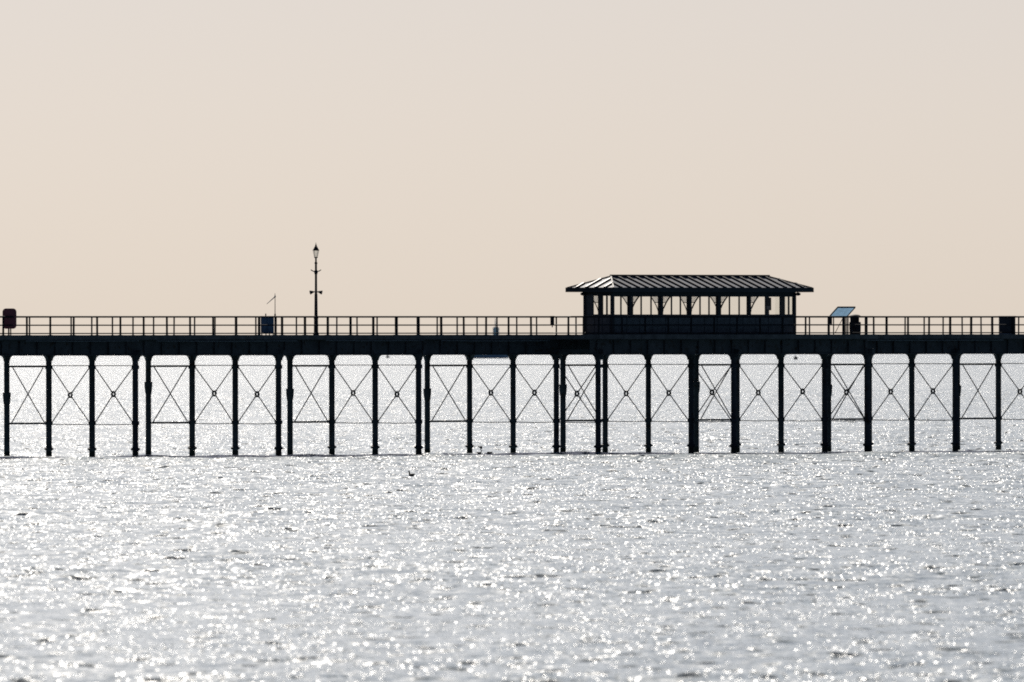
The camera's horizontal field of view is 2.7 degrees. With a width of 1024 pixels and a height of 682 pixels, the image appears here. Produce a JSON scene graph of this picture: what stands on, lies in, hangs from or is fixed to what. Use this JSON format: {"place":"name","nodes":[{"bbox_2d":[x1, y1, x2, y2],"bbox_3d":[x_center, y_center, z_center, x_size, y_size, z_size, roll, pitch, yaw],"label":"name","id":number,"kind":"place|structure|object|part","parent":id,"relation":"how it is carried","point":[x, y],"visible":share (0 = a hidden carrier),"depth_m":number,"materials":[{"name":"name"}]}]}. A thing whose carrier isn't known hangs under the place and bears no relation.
{"place":"outdoors","nodes":[
{"label":"outdoors","id":0,"kind":"place"},
{"bbox_2d":[0,354,1023,681],"bbox_3d":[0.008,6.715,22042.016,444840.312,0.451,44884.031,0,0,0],"label":"sea","id":1,"kind":"structure","parent":0,"point":[758,556],"depth_m":770.86,"materials":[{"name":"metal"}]},
{"bbox_2d":[474,318,508,357],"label":"distant ship","id":2,"kind":"object","parent":1,"relation":"on","point":[491,356],"visible":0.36,"depth_m":8454.92},
{"bbox_2d":[0,334,1023,455],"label":"pier","id":3,"kind":"structure","parent":1,"relation":"in","point":[692,348],"depth_m":1291.57,"materials":[{"name":"metal"}]},
{"bbox_2d":[2,308,16,334],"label":"lifebuoy housing","id":4,"kind":"object","parent":3,"relation":"on","point":[9,312],"visible":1,"depth_m":1257.29,"materials":[{"name":"red plastic"}]},
{"bbox_2d":[261,314,273,334],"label":"electrical cabinet","id":5,"kind":"object","parent":3,"relation":"on","point":[267,329],"visible":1,"depth_m":1274.07,"materials":[{"name":"blue metal"}]},
{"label":"door","id":6,"kind":"part","parent":5,"relation":"part of","materials":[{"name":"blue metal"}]},
{"bbox_2d":[267,296,275,334],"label":"signal mast","id":7,"kind":"object","parent":3,"relation":"on","point":[274,318],"visible":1,"depth_m":1274.65,"materials":[{"name":"metal"}]},
{"bbox_2d":[309,244,322,334],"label":"lamp post","id":8,"kind":"object","parent":3,"relation":"on","point":[315,300],"visible":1,"depth_m":1276.93,"materials":[{"name":"metal"}]},
{"bbox_2d":[0,316,1023,334],"bbox_3d":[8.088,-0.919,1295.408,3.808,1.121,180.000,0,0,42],"label":"pier railing","id":9,"kind":"object","parent":3,"relation":"on","point":[373,324],"visible":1,"depth_m":1289.34,"materials":[{"name":"metal"}]},
{"bbox_2d":[550,316,553,326],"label":"rail box","id":10,"kind":"object","parent":9,"relation":"attached to","point":[552,320],"visible":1,"depth_m":1291.49,"materials":[{"name":"metal"}]},
{"bbox_2d":[565,275,813,334],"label":"pier shelter","id":11,"kind":"object","parent":3,"relation":"on","point":[688,287],"visible":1,"depth_m":1296.65,"materials":[{"name":"grey"}]},
{"bbox_2d":[602,294,609,314],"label":"window","id":12,"kind":"structure","parent":11,"relation":"in","point":[602,294],"depth_m":1291.78,"materials":[{"name":"clear glass"}]},
{"bbox_2d":[615,296,628,314],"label":"window","id":13,"kind":"structure","parent":11,"relation":"in","point":[615,296],"depth_m":1292.10,"materials":[{"name":"clear glass"}]},
{"bbox_2d":[632,296,659,314],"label":"window","id":14,"kind":"structure","parent":11,"relation":"in","point":[632,296],"depth_m":1293.68,"materials":[{"name":"clear glass"}]},
{"bbox_2d":[663,296,688,314],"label":"window","id":15,"kind":"structure","parent":11,"relation":"in","point":[663,296],"depth_m":1295.89,"materials":[{"name":"clear glass"}]},
{"bbox_2d":[692,296,716,314],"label":"window","id":16,"kind":"structure","parent":11,"relation":"in","point":[692,296],"depth_m":1297.79,"materials":[{"name":"clear glass"}]},
{"bbox_2d":[720,296,747,314],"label":"window","id":17,"kind":"structure","parent":11,"relation":"in","point":[720,296],"depth_m":1300.01,"materials":[{"name":"clear glass"}]},
{"bbox_2d":[751,296,793,314],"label":"window","id":18,"kind":"structure","parent":11,"relation":"in","point":[751,296],"depth_m":1302.55,"materials":[{"name":"clear glass"}]},
{"bbox_2d":[788,297,789,313],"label":"window","id":19,"kind":"structure","parent":11,"relation":"in","point":[788,297],"depth_m":1303.82,"materials":[{"name":"clear glass"}]},
{"bbox_2d":[829,306,855,333],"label":"tilted panel","id":20,"kind":"object","parent":3,"relation":"on","point":[842,310],"visible":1,"depth_m":1306.92,"materials":[{"name":"blue"}]},
{"bbox_2d":[849,314,860,333],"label":"litter bin","id":21,"kind":"object","parent":3,"relation":"on","point":[856,328],"visible":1,"depth_m":1308.43,"materials":[{"name":"metal"}]},
{"bbox_2d":[999,318,1014,333],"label":"metal cabinet","id":22,"kind":"object","parent":3,"relation":"on","point":[1005,328],"visible":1,"depth_m":1322.95,"materials":[{"name":"metal"}]},
{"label":"door","id":23,"kind":"part","parent":22,"relation":"part of","materials":[{"name":"metal"}]},
{"bbox_2d":[0,0,1023,334],"label":"sky","id":24,"kind":"structure","parent":0,"point":[158,157],"materials":[{"name":"beige"}]}
]}

